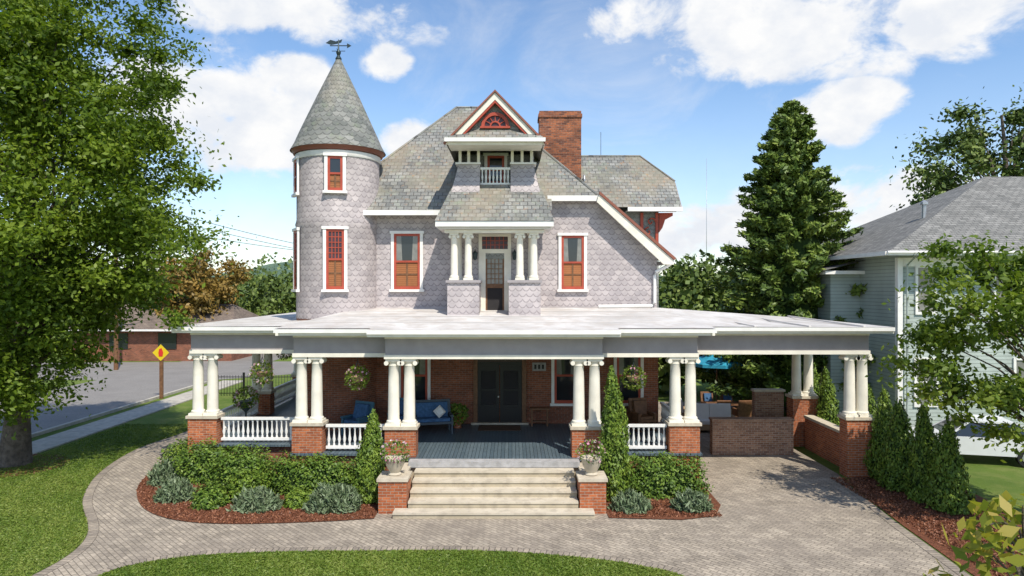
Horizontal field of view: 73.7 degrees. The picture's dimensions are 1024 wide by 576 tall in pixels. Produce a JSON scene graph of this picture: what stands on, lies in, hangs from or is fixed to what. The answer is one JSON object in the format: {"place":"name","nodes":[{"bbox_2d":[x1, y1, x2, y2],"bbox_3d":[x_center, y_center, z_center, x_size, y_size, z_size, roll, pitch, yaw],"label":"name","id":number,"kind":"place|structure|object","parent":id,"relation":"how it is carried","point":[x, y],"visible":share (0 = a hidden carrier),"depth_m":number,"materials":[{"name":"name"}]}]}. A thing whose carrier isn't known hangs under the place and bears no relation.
{"place":"outdoors","nodes":[
{"label":"outdoors","id":0,"kind":"place"},
{"bbox_2d":[32,380,242,453],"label":"sidewalk","id":1,"kind":"structure","parent":0,"point":[57,439],"depth_m":30.43,"materials":[{"name":"concrete"}]},
{"bbox_2d":[0,354,288,439],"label":"road","id":2,"kind":"structure","parent":0,"point":[125,389],"depth_m":40.27,"materials":[{"name":"asphalt"}]},
{"bbox_2d":[32,361,293,379],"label":"cross street","id":3,"kind":"structure","parent":0,"point":[283,367],"depth_m":50.21,"materials":[{"name":"asphalt"}]},
{"bbox_2d":[114,215,291,369],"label":"utility pole","id":4,"kind":"object","parent":3,"relation":"on","point":[115,355],"visible":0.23,"depth_m":54.16,"materials":[{"name":"brown wood"}]},
{"bbox_2d":[120,261,665,298],"bbox_3d":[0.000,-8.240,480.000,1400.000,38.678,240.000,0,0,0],"label":"hills","id":5,"kind":"structure","parent":0,"point":[276,265],"depth_m":410.74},
{"bbox_2d":[451,151,539,191],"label":"dormer walls","id":6,"kind":"structure","parent":0,"point":[522,176],"depth_m":24.38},
{"bbox_2d":[480,167,509,183],"bbox_3d":[-0.595,-3.990,24.375,1.070,0.620,0.090,0,0,0],"label":"dormer railing","id":7,"kind":"object","parent":6,"relation":"attached to","point":[496,169],"visible":1,"depth_m":24.34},
{"bbox_2d":[43,402,958,575],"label":"driveway paving","id":8,"kind":"structure","parent":0,"point":[797,513],"depth_m":16.73,"materials":[{"name":"brick"}]},
{"bbox_2d":[137,477,377,523],"bbox_3d":[-8.106,5.970,20.683,10.827,0.001,5.863,0,0,36],"label":"mulch bed","id":9,"kind":"object","parent":8,"relation":"on","point":[257,514],"visible":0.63,"depth_m":17.99,"materials":[{"name":"brown wood"}]},
{"bbox_2d":[146,457,182,486],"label":"lavender plant","id":10,"kind":"object","parent":9,"relation":"on","point":[159,474],"visible":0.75,"depth_m":20.70,"materials":[{"name":"green plant"}]},
{"bbox_2d":[157,438,187,463],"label":"azalea shrub","id":11,"kind":"object","parent":9,"relation":"on","point":[174,448],"visible":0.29,"depth_m":22.63,"materials":[{"name":"green plant"}]},
{"bbox_2d":[152,476,196,503],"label":"lavender plant","id":12,"kind":"object","parent":9,"relation":"on","point":[175,490],"visible":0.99,"depth_m":19.07,"materials":[{"name":"green plant"}]},
{"bbox_2d":[169,435,229,484],"bbox_3d":[-9.622,5.321,21.286,2.150,1.396,1.534,0,0,0],"label":"boxwood hedge","id":13,"kind":"object","parent":9,"relation":"on","point":[194,468],"visible":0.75,"depth_m":20.88,"materials":[{"name":"green plant"}]},
{"bbox_2d":[188,480,228,510],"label":"azalea shrub","id":14,"kind":"object","parent":9,"relation":"on","point":[208,496],"visible":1,"depth_m":18.49,"materials":[{"name":"green plant"}]},
{"bbox_2d":[206,439,273,491],"bbox_3d":[-8.075,5.321,20.607,2.134,1.380,1.696,0,0,0],"label":"boxwood hedge","id":15,"kind":"object","parent":9,"relation":"on","point":[230,466],"visible":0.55,"depth_m":20.24,"materials":[{"name":"green plant"}]},
{"bbox_2d":[222,466,270,503],"bbox_3d":[-7.544,5.529,19.328,1.455,0.968,1.220,0,0,0],"label":"flowering shrub","id":16,"kind":"object","parent":9,"relation":"on","point":[244,479],"visible":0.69,"depth_m":19.13,"materials":[{"name":"green plant"}]},
{"bbox_2d":[225,485,283,513],"bbox_3d":[-6.922,5.695,18.504,1.524,0.742,1.099,0,0,0],"label":"lavender plant","id":17,"kind":"object","parent":9,"relation":"on","point":[262,499],"visible":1,"depth_m":18.26,"materials":[{"name":"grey plant"}]},
{"bbox_2d":[282,485,311,509],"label":"azalea shrub","id":18,"kind":"object","parent":9,"relation":"on","point":[295,499],"visible":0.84,"depth_m":18.55,"materials":[{"name":"green plant"}]},
{"bbox_2d":[250,450,358,495],"bbox_3d":[-5.879,5.409,20.113,3.772,1.223,1.273,0,0,0],"label":"boxwood hedge","id":19,"kind":"object","parent":9,"relation":"on","point":[287,478],"visible":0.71,"depth_m":19.77,"materials":[{"name":"green plant"}]},
{"bbox_2d":[302,481,362,514],"bbox_3d":[-4.821,5.646,18.452,1.653,0.865,1.180,0,0,0],"label":"lavender plant","id":20,"kind":"object","parent":9,"relation":"on","point":[327,498],"visible":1,"depth_m":18.22,"materials":[{"name":"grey plant"}]},
{"bbox_2d":[350,408,386,503],"bbox_3d":[-3.966,4.710,19.202,1.167,2.664,1.109,0,0,0],"label":"arborvitae","id":21,"kind":"object","parent":9,"relation":"on","point":[369,464],"visible":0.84,"depth_m":18.93,"materials":[{"name":"green plant"}]},
{"bbox_2d":[376,462,607,513],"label":"stair piers","id":22,"kind":"structure","parent":8,"relation":"on","point":[393,492],"depth_m":18.12,"materials":[{"name":"red brick"}]},
{"bbox_2d":[380,439,409,475],"bbox_3d":[-3.188,4.572,18.498,0.862,0.975,0.852,0,0,0],"label":"flower urn","id":23,"kind":"object","parent":22,"relation":"on","point":[394,463],"visible":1,"depth_m":18.34,"materials":[{"name":"stone"}]},
{"bbox_2d":[575,439,607,475],"bbox_3d":[2.144,4.572,18.490,0.875,0.974,0.832,0,0,0],"label":"flower urn","id":24,"kind":"object","parent":22,"relation":"on","point":[591,463],"visible":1,"depth_m":18.36,"materials":[{"name":"stone"}]},
{"bbox_2d":[392,459,594,518],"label":"front steps","id":25,"kind":"structure","parent":8,"relation":"on","point":[493,488],"depth_m":18.56,"materials":[{"name":"grey stone"}]},
{"bbox_2d":[32,413,970,575],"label":"paving border","id":26,"kind":"object","parent":8,"relation":"on","point":[93,526],"visible":0.91,"depth_m":15.69,"materials":[{"name":"brick"}]},
{"bbox_2d":[185,375,874,477],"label":"column pedestals","id":27,"kind":"object","parent":8,"relation":"on","point":[855,436],"depth_m":21.60,"materials":[{"name":"red brick"}]},
{"bbox_2d":[188,354,872,425],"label":"porch columns","id":28,"kind":"structure","parent":27,"relation":"on","point":[409,419],"depth_m":20.83,"materials":[{"name":"wood"}]},
{"bbox_2d":[248,357,274,385],"bbox_3d":[-8.049,2.633,22.006,0.796,1.066,0.826,0,0,0],"label":"hanging flower basket","id":29,"kind":"object","parent":28,"relation":"hanging from","point":[260,374],"visible":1,"depth_m":21.87,"materials":[{"name":"green plant"}]},
{"bbox_2d":[276,354,291,359],"bbox_3d":[-9.899,2.635,29.686,0.812,1.069,0.824,0,0,0],"label":"hanging flower basket","id":30,"kind":"object","parent":28,"relation":"hanging from","point":[286,356],"visible":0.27,"depth_m":29.64,"materials":[{"name":"beige plant"}]},
{"bbox_2d":[171,326,894,358],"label":"porch cornice","id":31,"kind":"structure","parent":28,"relation":"on","point":[495,344],"depth_m":20.76,"materials":[{"name":"wood"}]},
{"bbox_2d":[344,357,370,390],"bbox_3d":[-4.731,2.624,20.836,0.803,1.049,0.790,0,0,0],"label":"hanging flower basket","id":32,"kind":"object","parent":31,"relation":"hanging from","point":[358,377],"visible":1,"depth_m":20.74,"materials":[{"name":"green plant"}]},
{"bbox_2d":[178,308,887,329],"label":"porch roof","id":33,"kind":"structure","parent":31,"relation":"on","point":[547,319],"depth_m":22.46,"materials":[{"name":"metal"}]},
{"bbox_2d":[435,183,553,315],"bbox_3d":[-0.590,-1.350,24.250,4.020,4.800,2.700,0,0,0],"label":"balcony bay","id":34,"kind":"object","parent":33,"relation":"on","point":[495,208],"visible":0.88,"depth_m":23.20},
{"bbox_2d":[448,233,539,279],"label":"balcony columns","id":35,"kind":"structure","parent":34,"relation":"attached to","point":[456,256],"depth_m":23.32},
{"bbox_2d":[479,234,510,309],"bbox_3d":[-0.615,-0.475,24.565,1.170,2.950,0.070,0,0,0],"label":"balcony door","id":36,"kind":"structure","parent":34,"relation":"in","point":[494,263],"depth_m":24.57,"materials":[{"name":"wood"}]},
{"bbox_2d":[619,361,647,390],"bbox_3d":[3.704,2.639,20.851,0.867,1.079,0.826,0,0,0],"label":"hanging flower basket","id":37,"kind":"object","parent":31,"relation":"hanging from","point":[633,378],"visible":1,"depth_m":20.77,"materials":[{"name":"green plant"}]},
{"bbox_2d":[606,485,720,519],"bbox_3d":[4.160,5.970,19.300,3.280,0.001,3.400,0,0,0],"label":"mulch bed","id":38,"kind":"object","parent":8,"relation":"on","point":[716,504],"visible":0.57,"depth_m":17.99,"materials":[{"name":"brown wood"}]},
{"bbox_2d":[597,365,634,501],"bbox_3d":[2.821,4.104,19.300,1.153,3.874,1.165,0,0,39],"label":"arborvitae","id":39,"kind":"object","parent":38,"relation":"on","point":[615,465],"visible":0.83,"depth_m":19.04,"materials":[{"name":"green plant"}]},
{"bbox_2d":[606,488,652,514],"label":"lavender plant","id":40,"kind":"object","parent":38,"relation":"on","point":[631,502],"visible":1,"depth_m":18.18,"materials":[{"name":"green plant"}]},
{"bbox_2d":[626,450,714,499],"bbox_3d":[4.442,5.348,19.803,2.853,1.339,1.412,0,0,0],"label":"boxwood hedge","id":41,"kind":"object","parent":38,"relation":"on","point":[657,477],"visible":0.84,"depth_m":19.42,"materials":[{"name":"green plant"}]},
{"bbox_2d":[668,487,715,513],"bbox_3d":[4.849,5.731,18.456,1.259,0.687,1.014,0,0,0],"label":"lavender plant","id":42,"kind":"object","parent":38,"relation":"on","point":[688,500],"visible":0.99,"depth_m":18.25,"materials":[{"name":"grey plant"}]},
{"bbox_2d":[700,391,712,402],"bbox_3d":[9.295,5.460,32.150,0.600,1.080,0.820,0,0,-6],"label":"patio chair","id":43,"kind":"object","parent":8,"relation":"on","point":[706,395],"visible":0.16,"depth_m":32.35,"materials":[{"name":"fabric"}]},
{"bbox_2d":[682,403,735,429],"bbox_3d":[8.300,5.430,28.608,2.140,1.140,0.835,0,0,0],"label":"outdoor sofa","id":44,"kind":"object","parent":8,"relation":"on","point":[705,412],"visible":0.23,"depth_m":28.67,"materials":[{"name":"fabric"}]},
{"bbox_2d":[695,354,742,400],"bbox_3d":[9.900,4.475,33.000,2.494,3.050,2.494,0,0,-22],"label":"patio umbrella","id":45,"kind":"object","parent":8,"relation":"on","point":[709,361],"visible":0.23,"depth_m":32.06,"materials":[{"name":"teal fabric"}]},
{"bbox_2d":[704,401,738,416],"bbox_3d":[9.700,5.625,31.200,1.600,0.750,1.000,0,0,0],"label":"patio table","id":46,"kind":"object","parent":8,"relation":"on","point":[734,403],"visible":0.2,"depth_m":31.30,"materials":[{"name":"brown wood"}]},
{"bbox_2d":[720,391,735,411],"bbox_3d":[10.200,5.460,32.150,0.600,1.080,0.820,0,0,0],"label":"patio chair","id":47,"kind":"object","parent":8,"relation":"on","point":[724,397],"visible":0.14,"depth_m":32.31,"materials":[{"name":"fabric"}]},
{"bbox_2d":[732,400,751,416],"bbox_3d":[10.203,5.460,30.250,0.600,1.080,0.820,0,0,-3],"label":"patio chair","id":48,"kind":"object","parent":8,"relation":"on","point":[744,409],"visible":0.84,"depth_m":29.92,"materials":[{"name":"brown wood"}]},
{"bbox_2d":[709,417,794,454],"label":"brick garden wall","id":49,"kind":"structure","parent":8,"relation":"on","point":[751,435],"depth_m":24.50,"materials":[{"name":"brick"}]},
{"bbox_2d":[0,301,1023,575],"bbox_3d":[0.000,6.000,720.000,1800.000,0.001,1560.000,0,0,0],"label":"ground","id":50,"kind":"structure","parent":0,"point":[992,477],"depth_m":21.96,"materials":[{"name":"green plant"}]},
{"bbox_2d":[0,454,69,476],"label":"mulch bed","id":51,"kind":"object","parent":50,"relation":"on","point":[38,460],"visible":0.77,"depth_m":23.00,"materials":[{"name":"brown wood"}]},
{"bbox_2d":[31,381,206,437],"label":"kerb","id":52,"kind":"structure","parent":50,"relation":"on","point":[54,428],"depth_m":32.17,"materials":[{"name":"concrete"}]},
{"bbox_2d":[0,0,256,467],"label":"maple tree","id":53,"kind":"object","parent":50,"relation":"on","point":[50,278],"visible":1,"depth_m":21.45,"materials":[{"name":"green plant"}]},
{"bbox_2d":[153,345,168,398],"bbox_3d":[-19.000,4.525,36.977,0.900,2.950,0.145,0,0,0],"label":"pedestrian crossing sign","id":54,"kind":"object","parent":50,"relation":"on","point":[160,352],"visible":1,"depth_m":36.95,"materials":[{"name":"yellow wood"}]},
{"bbox_2d":[68,304,258,360],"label":"brick bungalow","id":55,"kind":"object","parent":50,"relation":"on","point":[146,339],"visible":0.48,"depth_m":56.00,"materials":[{"name":"red brick"}]},
{"bbox_2d":[149,241,253,320],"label":"rusty tree","id":56,"kind":"object","parent":50,"relation":"on","point":[215,288],"visible":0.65,"depth_m":58.22,"materials":[{"name":"orange plant"}]},
{"bbox_2d":[218,372,290,395],"bbox_3d":[-13.360,5.350,38.000,6.380,1.300,0.100,0,0,0],"label":"iron fence","id":57,"kind":"object","parent":50,"relation":"on","point":[244,382],"visible":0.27,"depth_m":37.99,"materials":[{"name":"metal"}]},
{"bbox_2d":[290,39,385,429],"bbox_3d":[-6.480,-1.650,25.500,3.480,15.300,3.480,0,0,0],"label":"turret","id":58,"kind":"object","parent":50,"relation":"on","point":[337,120],"visible":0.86,"depth_m":24.26,"materials":[{"name":"grey tile"}]},
{"bbox_2d":[291,152,348,291],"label":"turret windows","id":59,"kind":"structure","parent":58,"relation":"in","point":[335,258],"depth_m":24.01,"materials":[{"name":"wood"}]},
{"bbox_2d":[326,39,350,49],"bbox_3d":[-6.480,-9.065,25.500,0.457,0.450,0.866,0,0,-63],"label":"weathervane","id":60,"kind":"object","parent":58,"relation":"on","point":[331,42],"visible":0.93,"depth_m":25.49,"materials":[{"name":"metal"}]},
{"bbox_2d":[0,423,683,575],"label":"lawn grass","id":61,"kind":"structure","parent":50,"relation":"on","point":[371,567],"depth_m":15.28,"materials":[{"name":"plant"}]},
{"bbox_2d":[1,249,744,394],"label":"distant trees","id":62,"kind":"object","parent":50,"relation":"on","point":[685,286],"visible":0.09,"depth_m":60.62,"materials":[{"name":"plant"}]},
{"bbox_2d":[193,396,701,480],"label":"porch floor","id":63,"kind":"structure","parent":50,"relation":"on","point":[528,441],"depth_m":22.09,"materials":[{"name":"red grey-blue painted wood"}]},
{"bbox_2d":[232,385,259,433],"bbox_3d":[-9.208,4.182,23.600,0.965,1.635,0.933,0,0,0],"label":"standing planter","id":64,"kind":"object","parent":63,"relation":"on","point":[244,405],"visible":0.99,"depth_m":23.51,"materials":[{"name":"metal"}]},
{"bbox_2d":[340,400,374,434],"bbox_3d":[-5.276,4.460,23.344,0.800,1.080,0.820,0,0,29],"label":"wicker armchair","id":65,"kind":"object","parent":63,"relation":"on","point":[362,411],"visible":0.69,"depth_m":23.39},
{"bbox_2d":[358,422,385,438],"bbox_3d":[-4.600,4.775,22.900,1.100,0.450,0.600,0,0,0],"label":"coffee table","id":66,"kind":"object","parent":63,"relation":"on","point":[362,431],"visible":0.27,"depth_m":22.92,"materials":[{"name":"wood"}]},
{"bbox_2d":[387,398,415,420],"bbox_3d":[-3.890,4.460,24.049,0.750,1.080,0.820,0,0,11],"label":"wicker armchair","id":67,"kind":"object","parent":63,"relation":"on","point":[401,408],"visible":0.1,"depth_m":24.17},
{"bbox_2d":[415,399,452,433],"bbox_3d":[-2.762,4.460,23.648,1.350,1.080,0.820,0,0,-14],"label":"wicker loveseat","id":68,"kind":"object","parent":63,"relation":"on","point":[425,414],"visible":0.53,"depth_m":23.70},
{"bbox_2d":[433,405,445,417],"bbox_3d":[-2.500,4.260,23.550,0.436,0.429,0.199,0,0,-34],"label":"throw pillow","id":69,"kind":"object","parent":68,"relation":"on","point":[439,411],"visible":1,"depth_m":23.49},
{"bbox_2d":[220,378,682,448],"bbox_3d":[-3.307,4.550,24.185,18.550,0.740,8.861,0,0,24],"label":"porch railing","id":70,"kind":"object","parent":63,"relation":"on","point":[238,415],"visible":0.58,"depth_m":22.06,"materials":[{"name":"white paint"}]},
{"bbox_2d":[450,403,468,428],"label":"potted fern","id":71,"kind":"object","parent":63,"relation":"on","point":[458,419],"visible":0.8,"depth_m":24.22,"materials":[{"name":"green plant"}]},
{"bbox_2d":[478,425,520,430],"bbox_3d":[-0.450,4.988,24.350,1.500,0.016,0.900,0,0,0],"label":"door mat","id":72,"kind":"object","parent":63,"relation":"on","point":[498,427],"depth_m":24.20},
{"bbox_2d":[376,357,657,422],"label":"brick walls","id":73,"kind":"structure","parent":63,"relation":"on","point":[452,380],"depth_m":25.20,"materials":[{"name":"brick"}]},
{"bbox_2d":[471,359,527,424],"bbox_3d":[-0.450,3.550,25.075,2.100,2.900,0.250,0,0,0],"label":"front door","id":74,"kind":"structure","parent":73,"relation":"attached to","point":[486,391],"depth_m":25.14,"materials":[{"name":"black paint"},{"name":"brown wood"},{"name":"glass"}]},
{"bbox_2d":[376,201,656,307],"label":"shingled walls","id":75,"kind":"structure","parent":73,"relation":"on","point":[621,264],"depth_m":25.45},
{"bbox_2d":[389,231,588,291],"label":"windows","id":76,"kind":"structure","parent":75,"relation":"attached to","point":[406,261],"depth_m":25.19,"materials":[{"name":"white paint"}]},
{"bbox_2d":[472,249,515,259],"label":"balcony lanterns","id":77,"kind":"object","parent":75,"relation":"attached to","point":[475,253],"visible":0.95,"depth_m":24.36,"materials":[{"name":"metal"}]},
{"bbox_2d":[366,108,657,259],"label":"roof","id":78,"kind":"structure","parent":75,"relation":"on","point":[419,172],"depth_m":26.11,"materials":[{"name":"tile"}]},
{"bbox_2d":[447,105,543,160],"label":"gable trim","id":79,"kind":"structure","parent":78,"relation":"attached to","point":[512,125],"depth_m":23.62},
{"bbox_2d":[443,90,546,150],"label":"dormer gable trim","id":80,"kind":"structure","parent":79,"relation":"attached to","point":[494,132],"depth_m":23.36,"materials":[{"name":"wood"}]},
{"bbox_2d":[363,106,675,265],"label":"eave trim","id":81,"kind":"structure","parent":78,"relation":"attached to","point":[654,247],"depth_m":24.93,"materials":[{"name":"white paint"}]},
{"bbox_2d":[537,111,581,178],"bbox_3d":[1.995,-4.930,28.700,1.810,4.860,1.080,0,0,0],"label":"chimney","id":82,"kind":"object","parent":78,"relation":"on","point":[560,131],"visible":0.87,"depth_m":28.20,"materials":[{"name":"brick"}]},
{"bbox_2d":[598,265,670,307],"bbox_3d":[4.579,-0.130,25.275,2.756,1.740,0.420,0,0,5],"label":"downspout","id":83,"kind":"object","parent":75,"relation":"attached to","point":[638,305],"visible":1,"depth_m":25.24,"materials":[{"name":"white paint"}]},
{"bbox_2d":[399,357,643,405],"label":"ground floor windows","id":84,"kind":"structure","parent":73,"relation":"attached to","point":[562,373],"depth_m":25.18,"materials":[{"name":"white paint"}]},
{"bbox_2d":[532,362,545,370],"bbox_3d":[1.000,2.900,25.157,0.500,0.300,0.085,0,0,0],"label":"house number plaque","id":85,"kind":"object","parent":73,"relation":"attached to","point":[538,366],"visible":1,"depth_m":25.13,"materials":[{"name":"grey stone"}]},
{"bbox_2d":[530,407,548,425],"bbox_3d":[1.000,4.675,24.800,0.700,0.650,0.350,0,0,0],"label":"side table","id":86,"kind":"object","parent":63,"relation":"on","point":[539,408],"visible":1,"depth_m":24.66,"materials":[{"name":"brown wood"}]},
{"bbox_2d":[628,397,657,431],"bbox_3d":[4.593,4.456,24.024,0.700,1.072,1.058,0,0,-17],"label":"rocking chair","id":87,"kind":"object","parent":63,"relation":"on","point":[639,412],"visible":0.8,"depth_m":24.12,"materials":[{"name":"brown wood"}]},
{"bbox_2d":[618,207,658,307],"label":"wing walls","id":88,"kind":"structure","parent":50,"relation":"on","point":[634,216],"depth_m":29.55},
{"bbox_2d":[581,155,682,211],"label":"wing roof","id":89,"kind":"structure","parent":88,"relation":"on","point":[636,183],"depth_m":30.13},
{"bbox_2d":[751,388,784,416],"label":"brick garden wall","id":90,"kind":"structure","parent":50,"relation":"on","point":[767,402],"depth_m":27.00,"materials":[{"name":"brick"}]},
{"bbox_2d":[695,99,875,411],"bbox_3d":[13.550,-1.578,32.961,9.539,15.156,9.425,0,0,0],"label":"cryptomeria tree","id":91,"kind":"object","parent":50,"relation":"on","point":[783,259],"visible":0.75,"depth_m":31.66,"materials":[{"name":"green plant"}]},
{"bbox_2d":[813,362,819,404],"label":"arborvitae","id":92,"kind":"object","parent":50,"relation":"on","point":[815,382],"visible":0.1,"depth_m":26.85,"materials":[{"name":"green plant"}]},
{"bbox_2d":[803,415,838,465],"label":"brick garden wall","id":93,"kind":"structure","parent":50,"relation":"on","point":[821,437],"depth_m":24.14,"materials":[{"name":"brick"}]},
{"bbox_2d":[815,366,840,425],"bbox_3d":[11.714,4.487,25.414,1.106,3.167,1.147,0,0,42],"label":"arborvitae","id":94,"kind":"object","parent":50,"relation":"on","point":[826,406],"visible":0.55,"depth_m":25.22,"materials":[{"name":"green plant"}]},
{"bbox_2d":[868,382,877,430],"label":"arborvitae","id":95,"kind":"object","parent":50,"relation":"on","point":[872,410],"visible":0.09,"depth_m":22.43,"materials":[{"name":"green plant"}]},
{"bbox_2d":[852,477,1021,575],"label":"mulch bed","id":96,"kind":"object","parent":50,"relation":"on","point":[950,554],"visible":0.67,"depth_m":17.12,"materials":[{"name":"brown wood"}]},
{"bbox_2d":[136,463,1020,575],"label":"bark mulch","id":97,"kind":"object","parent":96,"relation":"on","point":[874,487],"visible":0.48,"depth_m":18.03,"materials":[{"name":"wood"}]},
{"bbox_2d":[863,385,892,479],"bbox_3d":[11.610,4.544,21.395,1.121,3.072,1.123,0,0,38],"label":"arborvitae","id":98,"kind":"object","parent":96,"relation":"on","point":[883,415],"visible":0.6,"depth_m":21.27,"materials":[{"name":"green plant"}]},
{"bbox_2d":[873,396,913,491],"bbox_3d":[11.445,4.630,20.294,1.222,2.820,1.232,0,0,38],"label":"arborvitae","id":99,"kind":"object","parent":96,"relation":"on","point":[895,458],"visible":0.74,"depth_m":20.09,"materials":[{"name":"green plant"}]},
{"bbox_2d":[902,404,938,503],"bbox_3d":[11.621,4.654,19.194,1.082,2.829,1.104,0,0,40],"label":"arborvitae","id":100,"kind":"object","parent":96,"relation":"on","point":[923,440],"visible":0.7,"depth_m":19.04,"materials":[{"name":"green plant"}]},
{"bbox_2d":[922,420,976,514],"bbox_3d":[11.735,4.787,18.281,1.275,2.559,1.267,0,0,0],"label":"arborvitae","id":101,"kind":"object","parent":96,"relation":"on","point":[948,486],"visible":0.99,"depth_m":18.07,"materials":[{"name":"green plant"}]},
{"bbox_2d":[863,230,1023,462],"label":"yard tree","id":102,"kind":"object","parent":50,"relation":"on","point":[999,393],"visible":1,"depth_m":17.05,"materials":[{"name":"green plant"}]},
{"bbox_2d":[889,85,1023,210],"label":"oak tree","id":103,"kind":"object","parent":50,"relation":"on","point":[943,177],"visible":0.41,"depth_m":46.87,"materials":[{"name":"green plant"}]},
{"bbox_2d":[911,414,1023,466],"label":"parked car","id":104,"kind":"object","parent":50,"relation":"on","point":[970,446],"visible":0.3,"depth_m":23.12,"materials":[{"name":"white paint"}]},
{"bbox_2d":[923,490,1023,575],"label":"shrub","id":105,"kind":"object","parent":50,"relation":"on","point":[1007,531],"visible":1,"depth_m":4.10,"materials":[{"name":"green plant"}]},
{"bbox_2d":[0,0,1023,275],"label":"sky","id":106,"kind":"structure","parent":0,"point":[676,85],"materials":[{"name":"blue"}]},
{"bbox_2d":[640,213,672,241],"bbox_3d":[6.241,-2.275,29.508,1.417,1.950,0.185,0,0,0],"label":"wing scroll ornament","id":107,"kind":"object","parent":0,"point":[663,217],"visible":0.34,"depth_m":29.50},
{"bbox_2d":[706,158,706,258],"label":"radio mast","id":108,"kind":"object","parent":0,"point":[706,207],"visible":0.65,"depth_m":199.94,"materials":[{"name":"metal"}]},
{"bbox_2d":[816,255,1023,426],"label":"walls","id":109,"kind":"structure","parent":0,"point":[883,277],"depth_m":27.82,"materials":[{"name":"wood"}]},
{"bbox_2d":[821,177,1023,413],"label":"roof","id":110,"kind":"structure","parent":109,"relation":"on","point":[994,206],"depth_m":29.08,"materials":[{"name":"tile"}]},
{"bbox_2d":[913,265,1023,406],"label":"windows","id":111,"kind":"structure","parent":109,"relation":"attached to","point":[1016,363],"depth_m":26.98,"materials":[{"name":"white paint"}]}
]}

